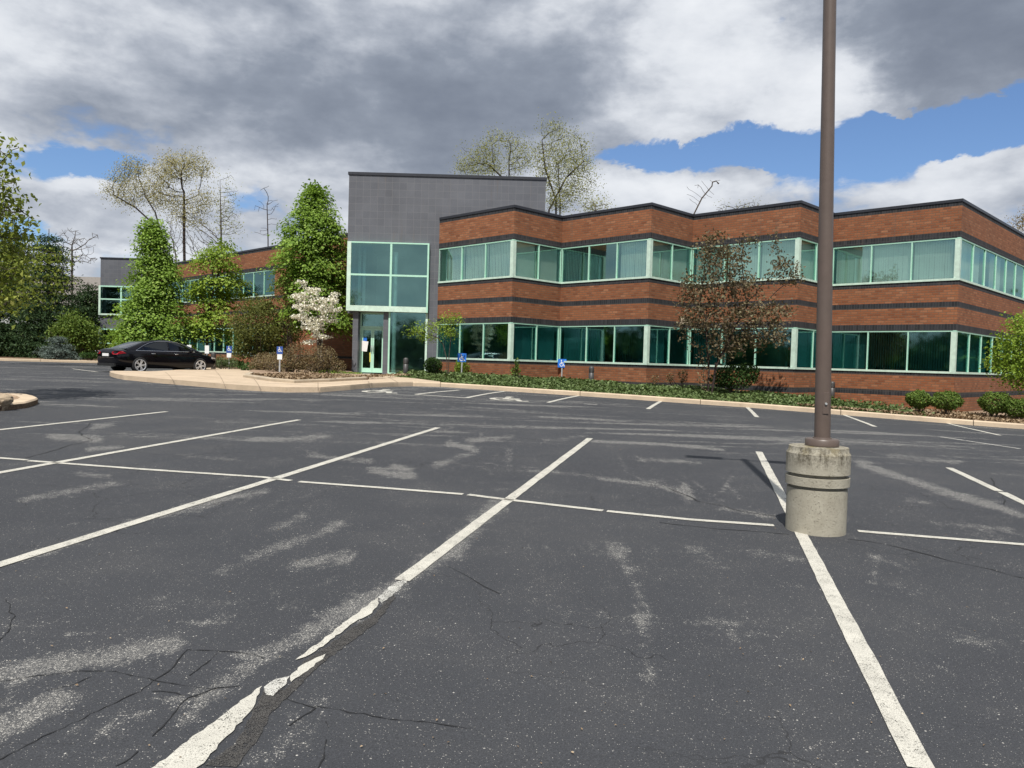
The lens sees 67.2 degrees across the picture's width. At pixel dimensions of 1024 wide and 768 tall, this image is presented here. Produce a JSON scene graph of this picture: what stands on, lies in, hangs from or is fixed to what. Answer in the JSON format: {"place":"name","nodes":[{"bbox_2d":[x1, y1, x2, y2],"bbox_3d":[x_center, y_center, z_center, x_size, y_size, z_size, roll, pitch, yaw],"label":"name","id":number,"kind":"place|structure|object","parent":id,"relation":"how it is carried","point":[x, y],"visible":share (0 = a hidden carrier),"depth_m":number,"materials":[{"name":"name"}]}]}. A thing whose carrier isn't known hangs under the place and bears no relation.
{"place":"outdoors","nodes":[
{"label":"outdoors","id":0,"kind":"place"},
{"bbox_2d":[110,368,439,391],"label":"sidewalk","id":1,"kind":"structure","parent":0,"point":[234,379],"depth_m":23.35,"materials":[{"name":"beige concrete"}]},
{"bbox_2d":[216,355,238,368],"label":"daylily clump","id":2,"kind":"object","parent":1,"relation":"on","point":[227,364],"visible":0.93,"depth_m":35.93,"materials":[{"name":"green plant"}]},
{"bbox_2d":[243,372,366,382],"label":"planter kerb","id":3,"kind":"structure","parent":1,"relation":"on","point":[249,375],"depth_m":23.45,"materials":[{"name":"concrete"}]},
{"bbox_2d":[249,368,368,379],"bbox_3d":[-8.421,-0.366,31.703,4.454,0.257,18.807,1,2,-17],"label":"planting bed","id":4,"kind":"object","parent":1,"relation":"on","point":[267,371],"visible":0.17,"depth_m":30.68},
{"bbox_2d":[247,352,276,369],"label":"barberry shrub","id":5,"kind":"object","parent":4,"relation":"on","point":[253,363],"visible":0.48,"depth_m":33.02,"materials":[{"name":"brown plant"}]},
{"bbox_2d":[222,293,305,363],"bbox_3d":[-12.025,-2.520,37.208,3.508,3.994,3.387,0,2,-43],"label":"bushy tree","id":6,"kind":"object","parent":4,"relation":"on","point":[259,336],"visible":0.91,"depth_m":36.70,"materials":[{"name":"green plant"}]},
{"bbox_2d":[277,346,282,371],"bbox_3d":[-8.508,-0.790,28.198,0.220,1.166,0.049,2,2,0],"label":"access sign","id":7,"kind":"object","parent":4,"relation":"on","point":[279,352],"visible":0.92,"depth_m":28.17,"materials":[{"name":"metal"}]},
{"bbox_2d":[256,343,309,371],"bbox_3d":[-9.305,-0.956,31.005,2.030,1.419,1.979,0,2,-40],"label":"barberry shrub","id":8,"kind":"object","parent":4,"relation":"on","point":[290,359],"visible":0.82,"depth_m":30.80,"materials":[{"name":"brown plant"}]},
{"bbox_2d":[269,268,309,368],"bbox_3d":[-10.327,-2.918,35.884,2.201,4.948,1.826,2,2,0],"label":"shrub","id":9,"kind":"object","parent":4,"relation":"on","point":[289,332],"visible":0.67,"depth_m":35.77,"materials":[{"name":"green plant"}]},
{"bbox_2d":[256,178,366,365],"bbox_3d":[-9.275,-5.030,36.555,5.099,9.255,5.197,2,2,0],"label":"hornbeam tree","id":10,"kind":"object","parent":4,"relation":"on","point":[318,227],"visible":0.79,"depth_m":35.73,"materials":[{"name":"green plant"}]},
{"bbox_2d":[288,279,341,361],"bbox_3d":[-8.270,-2.332,32.361,2.344,4.069,1.564,2,2,0],"label":"dogwood tree","id":11,"kind":"object","parent":4,"relation":"on","point":[310,326],"visible":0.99,"depth_m":32.20,"materials":[{"name":"white plant"}]},
{"bbox_2d":[296,343,346,372],"bbox_3d":[-7.704,-0.916,30.980,2.145,1.431,1.432,2,2,0],"label":"barberry shrub","id":12,"kind":"object","parent":4,"relation":"on","point":[320,366],"visible":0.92,"depth_m":30.84,"materials":[{"name":"brown plant"}]},
{"bbox_2d":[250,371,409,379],"bbox_3d":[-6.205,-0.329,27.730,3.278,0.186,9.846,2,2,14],"label":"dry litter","id":13,"kind":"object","parent":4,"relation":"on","point":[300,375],"visible":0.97,"depth_m":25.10,"materials":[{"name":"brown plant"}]},
{"bbox_2d":[0,361,1023,767],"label":"parking lot","id":14,"kind":"structure","parent":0,"point":[638,643],"depth_m":5.17,"materials":[{"name":"asphalt"}]},
{"bbox_2d":[0,393,37,410],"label":"kerb","id":15,"kind":"structure","parent":14,"relation":"on","point":[24,398],"depth_m":16.00,"materials":[{"name":"concrete"}]},
{"bbox_2d":[0,396,37,410],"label":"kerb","id":16,"kind":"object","parent":14,"relation":"on","point":[23,405],"visible":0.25,"depth_m":15.23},
{"bbox_2d":[0,394,13,410],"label":"boulder","id":17,"kind":"object","parent":16,"relation":"on","point":[6,400],"visible":0.98,"depth_m":14.67,"materials":[{"name":"stone"}]},
{"bbox_2d":[0,132,41,328],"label":"maple tree","id":18,"kind":"object","parent":16,"relation":"on","point":[7,215],"visible":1,"depth_m":16.21,"materials":[{"name":"green plant"}]},
{"bbox_2d":[0,229,78,318],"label":"maple tree","id":19,"kind":"object","parent":14,"relation":"on","point":[41,258],"visible":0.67,"depth_m":37.88,"materials":[{"name":"green plant"}]},
{"bbox_2d":[0,411,166,429],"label":"painted line","id":20,"kind":"object","parent":14,"relation":"on","point":[78,421],"visible":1,"depth_m":13.36,"materials":[{"name":"white paint"}]},
{"bbox_2d":[0,649,187,758],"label":"crack","id":21,"kind":"object","parent":14,"relation":"on","point":[106,706],"visible":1,"depth_m":3.32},
{"bbox_2d":[0,358,210,367],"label":"kerb","id":22,"kind":"structure","parent":14,"relation":"on","point":[46,360],"depth_m":46.33,"materials":[{"name":"concrete"}]},
{"bbox_2d":[3,670,239,688],"bbox_3d":[-1.785,1.357,3.538,1.087,0.008,0.169,2,2,0],"label":"crack","id":23,"kind":"object","parent":14,"relation":"on","point":[125,673],"visible":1,"depth_m":3.55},
{"bbox_2d":[0,420,297,472],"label":"painted line","id":24,"kind":"object","parent":14,"relation":"on","point":[10,470],"visible":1,"depth_m":10.41,"materials":[{"name":"white paint"}]},
{"bbox_2d":[97,340,215,370],"bbox_3d":[-14.815,-1.166,32.364,1.981,1.364,4.554,3,2,34],"label":"parked car","id":25,"kind":"object","parent":14,"relation":"on","point":[141,355],"visible":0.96,"depth_m":31.43,"materials":[{"name":"black paint"}]},
{"bbox_2d":[28,460,290,480],"bbox_3d":[-4.130,0.997,8.957,3.435,0.040,0.161,2,2,11],"label":"painted line","id":26,"kind":"object","parent":14,"relation":"on","point":[161,470],"visible":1,"depth_m":8.93,"materials":[{"name":"white paint"}]},
{"bbox_2d":[115,687,218,765],"bbox_3d":[-1.422,1.389,3.168,0.080,0.012,0.678,2,2,9],"label":"crack","id":27,"kind":"object","parent":14,"relation":"on","point":[165,722],"visible":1,"depth_m":3.19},
{"bbox_2d":[152,686,260,767],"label":"painted line","id":28,"kind":"object","parent":14,"relation":"on","point":[214,732],"visible":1,"depth_m":3.03,"materials":[{"name":"white paint"}]},
{"bbox_2d":[0,427,437,566],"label":"painted line","id":29,"kind":"object","parent":14,"relation":"on","point":[60,545],"visible":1,"depth_m":6.93,"materials":[{"name":"white paint"}]},
{"bbox_2d":[264,676,288,694],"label":"painted line","id":30,"kind":"object","parent":14,"relation":"on","point":[271,685],"visible":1,"depth_m":3.52,"materials":[{"name":"paint"}]},
{"bbox_2d":[206,594,395,766],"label":"tar strip","id":31,"kind":"object","parent":14,"relation":"on","point":[353,634],"visible":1,"depth_m":3.38,"materials":[{"name":"asphalt"}]},
{"bbox_2d":[290,654,324,680],"bbox_3d":[-0.999,1.373,3.739,0.062,0.006,0.339,2,2,18],"label":"painted line","id":32,"kind":"object","parent":14,"relation":"on","point":[303,668],"visible":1,"depth_m":3.73,"materials":[{"name":"white paint"}]},
{"bbox_2d":[295,598,378,659],"bbox_3d":[-0.917,1.347,4.293,0.088,0.018,1.007,2,2,14],"label":"painted line","id":33,"kind":"object","parent":14,"relation":"on","point":[354,618],"visible":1,"depth_m":4.31,"materials":[{"name":"white paint"}]},
{"bbox_2d":[299,481,463,494],"bbox_3d":[-1.440,1.124,8.360,1.884,0.023,0.099,2,2,12],"label":"painted line","id":34,"kind":"object","parent":14,"relation":"on","point":[384,487],"visible":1,"depth_m":8.35,"materials":[{"name":"white paint"}]},
{"bbox_2d":[379,580,405,602],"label":"painted line","id":35,"kind":"object","parent":14,"relation":"on","point":[390,589],"visible":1,"depth_m":4.94,"materials":[{"name":"paint"}]},
{"bbox_2d":[395,438,592,580],"bbox_3d":[0.323,1.135,9.395,0.116,0.154,8.761,2,2,14],"label":"painted line","id":36,"kind":"object","parent":14,"relation":"on","point":[450,544],"visible":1,"depth_m":6.81,"materials":[{"name":"white paint"}]},
{"bbox_2d":[45,449,984,763],"bbox_3d":[7.427,0.783,26.161,16.296,0.579,48.546,3,2,33],"label":"grit","id":37,"kind":"object","parent":14,"relation":"on","point":[531,675],"visible":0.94,"depth_m":3.52,"materials":[{"name":"gravel"}]},
{"bbox_2d":[468,494,602,510],"bbox_3d":[0.213,1.208,7.867,1.477,0.023,0.101,2,2,22],"label":"painted line","id":38,"kind":"object","parent":14,"relation":"on","point":[539,503],"visible":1,"depth_m":7.82,"materials":[{"name":"white paint"}]},
{"bbox_2d":[320,382,1023,428],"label":"kerb","id":39,"kind":"structure","parent":14,"relation":"on","point":[754,405],"depth_m":23.50,"materials":[{"name":"concrete"}]},
{"bbox_2d":[606,510,773,525],"bbox_3d":[1.688,1.286,7.367,1.571,0.020,0.146,2,2,14],"label":"painted line","id":40,"kind":"object","parent":14,"relation":"on","point":[690,518],"visible":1,"depth_m":7.34,"materials":[{"name":"white paint"}]},
{"bbox_2d":[785,0,850,536],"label":"lamp post","id":41,"kind":"object","parent":14,"relation":"on","point":[818,468],"visible":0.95,"depth_m":6.94,"materials":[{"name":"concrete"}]},
{"bbox_2d":[756,451,934,767],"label":"painted line","id":42,"kind":"object","parent":14,"relation":"on","point":[858,650],"visible":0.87,"depth_m":4.08,"materials":[{"name":"white paint"}]},
{"bbox_2d":[858,530,1023,544],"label":"painted line","id":43,"kind":"object","parent":14,"relation":"on","point":[988,541],"visible":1,"depth_m":6.95,"materials":[{"name":"white paint"}]},
{"bbox_2d":[945,467,1001,490],"bbox_3d":[6.307,1.293,10.564,0.115,0.036,2.005,2,2,14],"label":"painted line","id":44,"kind":"object","parent":14,"relation":"on","point":[975,480],"visible":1,"depth_m":10.45,"materials":[{"name":"white paint"}]},
{"bbox_2d":[0,0,1023,287],"label":"sky","id":45,"kind":"structure","parent":0,"point":[675,95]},
{"bbox_3d":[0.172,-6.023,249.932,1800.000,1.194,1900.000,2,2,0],"label":"ground","id":46,"kind":"structure","parent":0,"visible":0},
{"bbox_2d":[54,228,97,304],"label":"bare tree","id":47,"kind":"object","parent":46,"relation":"on","point":[73,242],"visible":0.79,"depth_m":74.62,"materials":[{"name":"grey plant"}]},
{"bbox_2d":[1,275,211,353],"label":"neighbour house","id":48,"kind":"structure","parent":46,"relation":"on","point":[91,280],"depth_m":91.75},
{"bbox_2d":[0,356,239,368],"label":"planting bed","id":49,"kind":"object","parent":46,"relation":"on","point":[78,359],"visible":0.09,"depth_m":50.19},
{"bbox_2d":[0,285,17,356],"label":"pine tree","id":50,"kind":"object","parent":49,"relation":"on","point":[5,335],"visible":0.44,"depth_m":54.40,"materials":[{"name":"green plant"}]},
{"bbox_2d":[0,230,55,356],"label":"pine tree","id":51,"kind":"object","parent":49,"relation":"on","point":[2,316],"visible":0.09,"depth_m":56.09,"materials":[{"name":"green plant"}]},
{"bbox_2d":[0,320,91,356],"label":"shrub","id":52,"kind":"object","parent":49,"relation":"on","point":[8,332],"visible":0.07,"depth_m":55.36,"materials":[{"name":"green plant"}]},
{"bbox_2d":[0,233,105,357],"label":"pine tree","id":53,"kind":"object","parent":49,"relation":"on","point":[38,316],"visible":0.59,"depth_m":54.10,"materials":[{"name":"green plant"}]},
{"bbox_2d":[33,336,86,359],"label":"bush","id":54,"kind":"object","parent":49,"relation":"on","point":[56,351],"visible":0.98,"depth_m":47.35,"materials":[{"name":"green plant"}]},
{"bbox_2d":[37,306,108,359],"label":"bright bush","id":55,"kind":"object","parent":49,"relation":"on","point":[78,332],"visible":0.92,"depth_m":51.43,"materials":[{"name":"green plant"}]},
{"bbox_2d":[78,351,97,360],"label":"shrub","id":56,"kind":"object","parent":49,"relation":"on","point":[89,355],"visible":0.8,"depth_m":48.21,"materials":[{"name":"green plant"}]},
{"bbox_2d":[66,282,116,353],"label":"pine tree","id":57,"kind":"object","parent":49,"relation":"on","point":[90,296],"visible":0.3,"depth_m":59.37,"materials":[{"name":"green plant"}]},
{"bbox_2d":[170,237,254,354],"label":"hornbeam tree","id":58,"kind":"object","parent":49,"relation":"on","point":[206,323],"visible":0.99,"depth_m":41.60,"materials":[{"name":"green plant"}]},
{"bbox_2d":[95,357,341,369],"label":"bed plants","id":59,"kind":"object","parent":49,"relation":"on","point":[241,363],"visible":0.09,"depth_m":40.60,"materials":[{"name":"green plant"}]},
{"bbox_2d":[97,150,170,253],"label":"oak tree","id":60,"kind":"object","parent":46,"relation":"on","point":[135,187],"visible":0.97,"depth_m":66.43,"materials":[{"name":"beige plant"}]},
{"bbox_2d":[99,215,208,354],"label":"hornbeam tree","id":61,"kind":"object","parent":46,"relation":"on","point":[153,301],"visible":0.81,"depth_m":40.22,"materials":[{"name":"green plant"}]},
{"bbox_2d":[135,144,223,260],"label":"oak tree","id":62,"kind":"object","parent":46,"relation":"on","point":[169,171],"visible":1,"depth_m":65.37,"materials":[{"name":"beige plant"}]},
{"bbox_2d":[165,210,223,286],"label":"bare tree","id":63,"kind":"object","parent":46,"relation":"on","point":[175,243],"visible":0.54,"depth_m":67.60,"materials":[{"name":"green plant"}]},
{"bbox_2d":[207,172,251,248],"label":"poplar tree","id":64,"kind":"object","parent":46,"relation":"on","point":[220,221],"visible":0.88,"depth_m":63.57,"materials":[{"name":"grey plant"}]},
{"bbox_2d":[254,187,278,246],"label":"bare tree","id":65,"kind":"object","parent":46,"relation":"on","point":[267,218],"visible":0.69,"depth_m":59.64,"materials":[{"name":"brown plant"}]},
{"bbox_2d":[448,122,536,175],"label":"oak tree","id":66,"kind":"object","parent":46,"relation":"on","point":[487,163],"visible":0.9,"depth_m":61.36,"materials":[{"name":"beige plant"}]},
{"bbox_2d":[98,172,1023,410],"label":"office building","id":67,"kind":"structure","parent":46,"relation":"on","point":[509,269],"depth_m":31.45,"materials":[{"name":"red brick"}]},
{"bbox_2d":[98,285,133,315],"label":"window","id":68,"kind":"structure","parent":67,"relation":"in","point":[100,298],"depth_m":58.60,"materials":[{"name":"green metal"}]},
{"bbox_2d":[224,269,274,299],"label":"window","id":69,"kind":"structure","parent":67,"relation":"in","point":[248,277],"depth_m":46.00,"materials":[{"name":"green glass"}]},
{"bbox_2d":[361,328,372,371],"bbox_3d":[-6.563,-1.513,34.634,0.547,1.978,0.124,2,2,0],"label":"door","id":70,"kind":"structure","parent":67,"relation":"in","point":[364,343],"depth_m":34.64,"materials":[{"name":"green metal"}]},
{"bbox_2d":[369,329,382,372],"bbox_3d":[-6.103,-1.500,34.634,0.620,1.978,0.124,2,2,0],"label":"door","id":71,"kind":"structure","parent":67,"relation":"in","point":[374,370],"depth_m":34.65,"materials":[{"name":"green metal"}]},
{"bbox_2d":[387,312,427,373],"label":"entrance window","id":72,"kind":"structure","parent":67,"relation":"in","point":[389,325],"depth_m":34.07,"materials":[{"name":"green metal"}]},
{"bbox_2d":[436,322,513,360],"bbox_3d":[-1.592,-1.791,32.548,0.319,1.553,4.683,0,2,-45],"label":"window","id":73,"kind":"structure","parent":67,"relation":"in","point":[459,328],"depth_m":32.43,"materials":[{"name":"green glass"}]},
{"bbox_2d":[438,239,516,282],"bbox_3d":[-1.507,-5.113,32.437,0.292,1.523,4.683,0,2,-45],"label":"window","id":74,"kind":"structure","parent":67,"relation":"in","point":[499,255],"depth_m":32.41,"materials":[{"name":"green glass"}]},
{"bbox_2d":[507,322,558,361],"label":"window","id":75,"kind":"structure","parent":67,"relation":"in","point":[543,336],"depth_m":31.97,"materials":[{"name":"green glass"}]},
{"bbox_2d":[510,239,561,283],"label":"window","id":76,"kind":"structure","parent":67,"relation":"in","point":[545,258],"depth_m":31.86,"materials":[{"name":"green glass"}]},
{"bbox_2d":[559,325,649,364],"bbox_3d":[3.709,-1.603,31.342,0.317,1.553,4.570,0,2,-45],"label":"window","id":77,"kind":"structure","parent":67,"relation":"in","point":[583,356],"depth_m":31.88,"materials":[{"name":"green glass"}]},
{"bbox_2d":[561,238,652,283],"bbox_3d":[3.807,-4.925,31.244,0.325,1.523,4.570,0,2,-45],"label":"window","id":78,"kind":"structure","parent":67,"relation":"in","point":[627,271],"depth_m":30.69,"materials":[{"name":"green glass"}]},
{"bbox_2d":[643,325,688,365],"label":"window","id":79,"kind":"structure","parent":67,"relation":"in","point":[657,334],"depth_m":30.56,"materials":[{"name":"green glass"}]},
{"bbox_2d":[646,238,691,283],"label":"window","id":80,"kind":"structure","parent":67,"relation":"in","point":[669,262],"depth_m":30.69,"materials":[{"name":"green glass"}]},
{"bbox_2d":[689,327,797,368],"bbox_3d":[9.002,-1.417,30.215,4.563,1.553,0.320,3,2,45],"label":"window","id":81,"kind":"structure","parent":67,"relation":"in","point":[721,361],"depth_m":29.75,"materials":[{"name":"green glass"}]},
{"bbox_2d":[692,238,801,284],"bbox_3d":[9.087,-4.739,30.103,4.563,1.523,0.292,3,2,45],"label":"window","id":82,"kind":"structure","parent":67,"relation":"in","point":[755,264],"depth_m":29.66,"materials":[{"name":"green glass"}]},
{"bbox_2d":[790,327,815,369],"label":"window","id":83,"kind":"structure","parent":67,"relation":"in","point":[806,355],"depth_m":29.59,"materials":[{"name":"green glass"}]},
{"bbox_2d":[794,238,817,282],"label":"window","id":84,"kind":"structure","parent":67,"relation":"in","point":[809,253],"depth_m":29.48,"materials":[{"name":"green glass"}]},
{"bbox_2d":[831,330,957,373],"bbox_3d":[14.328,-1.232,29.155,4.548,1.553,0.319,3,2,45],"label":"window","id":85,"kind":"structure","parent":67,"relation":"in","point":[852,342],"depth_m":29.48,"materials":[{"name":"green glass"}]},
{"bbox_2d":[833,237,961,285],"bbox_3d":[14.414,-4.555,29.045,4.548,1.523,0.294,3,2,45],"label":"window","id":86,"kind":"structure","parent":67,"relation":"in","point":[901,256],"depth_m":29.08,"materials":[{"name":"green glass"}]},
{"bbox_2d":[948,330,1023,374],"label":"window","id":87,"kind":"structure","parent":67,"relation":"in","point":[970,348],"depth_m":29.09,"materials":[{"name":"green glass"}]},
{"bbox_2d":[953,237,1023,300],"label":"window","id":88,"kind":"structure","parent":67,"relation":"in","point":[969,272],"depth_m":29.78,"materials":[{"name":"green glass"}]},
{"bbox_2d":[519,111,606,214],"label":"oak tree","id":89,"kind":"object","parent":46,"relation":"on","point":[554,200],"visible":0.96,"depth_m":59.37,"materials":[{"name":"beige plant"}]},
{"bbox_2d":[565,190,615,211],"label":"young tree","id":90,"kind":"object","parent":46,"relation":"on","point":[592,205],"visible":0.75,"depth_m":57.47,"materials":[{"name":"green plant"}]},
{"bbox_2d":[687,180,718,213],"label":"dead tree","id":91,"kind":"object","parent":46,"relation":"on","point":[704,194],"visible":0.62,"depth_m":59.54,"materials":[{"name":"grey plant"}]},
{"bbox_2d":[394,375,1015,424],"bbox_3d":[14.093,0.854,28.860,39.776,1.048,18.335,2,2,0],"label":"planting bed","id":92,"kind":"object","parent":46,"relation":"on","point":[840,412],"depth_m":27.67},
{"bbox_2d":[423,357,442,372],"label":"dark round shrub","id":93,"kind":"object","parent":92,"relation":"on","point":[429,366],"visible":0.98,"depth_m":32.03,"materials":[{"name":"green plant"}]},
{"bbox_2d":[403,310,464,373],"bbox_3d":[-3.211,-1.562,31.026,2.614,2.906,1.557,2,2,0],"label":"japanese maple","id":94,"kind":"object","parent":92,"relation":"on","point":[419,331],"visible":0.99,"depth_m":30.88,"materials":[{"name":"green plant"}]},
{"bbox_2d":[454,359,469,371],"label":"bright globe shrub","id":95,"kind":"object","parent":92,"relation":"on","point":[458,364],"visible":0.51,"depth_m":32.69,"materials":[{"name":"green plant"}]},
{"bbox_2d":[458,353,465,371],"bbox_3d":[-2.066,-0.696,31.663,0.360,1.141,0.049,2,2,6],"label":"access sign","id":96,"kind":"object","parent":92,"relation":"on","point":[461,357],"visible":0.9,"depth_m":31.64,"materials":[{"name":"metal"}]},
{"bbox_2d":[510,358,520,376],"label":"young plant","id":97,"kind":"object","parent":92,"relation":"on","point":[517,369],"visible":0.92,"depth_m":29.96,"materials":[{"name":"green plant"}]},
{"bbox_2d":[395,369,942,417],"bbox_3d":[3.934,0.154,28.408,19.373,0.864,8.281,2,2,11],"label":"ivy","id":98,"kind":"object","parent":92,"relation":"on","point":[646,389],"visible":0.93,"depth_m":25.55,"materials":[{"name":"green plant"}]},
{"bbox_2d":[651,368,687,387],"bbox_3d":[5.758,-0.053,28.210,1.376,1.108,0.370,2,2,0],"label":"young plant","id":99,"kind":"object","parent":92,"relation":"on","point":[682,380],"visible":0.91,"depth_m":28.19,"materials":[{"name":"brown plant"}]},
{"bbox_2d":[710,363,759,392],"bbox_3d":[7.809,-0.069,27.007,1.544,1.438,1.557,0,2,-43],"label":"dark shrub","id":100,"kind":"object","parent":92,"relation":"on","point":[725,378],"visible":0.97,"depth_m":26.77,"materials":[{"name":"green plant"}]},
{"bbox_2d":[670,226,805,393],"bbox_3d":[7.691,-2.259,26.345,4.660,6.256,2.553,2,2,0],"label":"crabapple tree","id":101,"kind":"object","parent":92,"relation":"on","point":[740,312],"visible":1,"depth_m":26.16,"materials":[{"name":"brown plant"}]},
{"bbox_2d":[896,409,1023,423],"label":"dry mulch bed","id":102,"kind":"object","parent":92,"relation":"on","point":[980,419],"visible":0.07,"depth_m":22.87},
{"bbox_2d":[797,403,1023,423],"bbox_3d":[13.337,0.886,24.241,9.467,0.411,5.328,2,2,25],"label":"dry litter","id":103,"kind":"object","parent":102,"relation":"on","point":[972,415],"visible":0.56,"depth_m":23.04,"materials":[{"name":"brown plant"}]},
{"bbox_2d":[905,389,931,411],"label":"clipped shrub","id":104,"kind":"object","parent":102,"relation":"on","point":[914,398],"visible":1,"depth_m":23.71,"materials":[{"name":"green plant"}]},
{"bbox_2d":[930,390,964,413],"bbox_3d":[13.254,0.651,23.522,0.945,0.966,0.951,2,2,0],"label":"clipped shrub","id":105,"kind":"object","parent":102,"relation":"on","point":[954,401],"visible":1,"depth_m":23.33,"materials":[{"name":"green plant"}]},
{"bbox_2d":[977,391,1012,417],"bbox_3d":[14.640,0.715,23.314,1.010,1.010,0.981,2,2,0],"label":"clipped shrub","id":106,"kind":"object","parent":102,"relation":"on","point":[985,404],"visible":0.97,"depth_m":23.13,"materials":[{"name":"green plant"}]},
{"bbox_2d":[979,307,1023,399],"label":"maple sapling","id":107,"kind":"object","parent":102,"relation":"on","point":[1012,370],"visible":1,"depth_m":23.56,"materials":[{"name":"green plant"}]},
{"bbox_2d":[1002,398,1023,418],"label":"clipped shrub","id":108,"kind":"object","parent":102,"relation":"on","point":[1018,405],"visible":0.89,"depth_m":22.86,"materials":[{"name":"green plant"}]},
{"bbox_2d":[1006,209,1023,231],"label":"young tree","id":109,"kind":"object","parent":46,"relation":"on","point":[1019,221],"visible":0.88,"depth_m":59.75,"materials":[{"name":"grey plant"}]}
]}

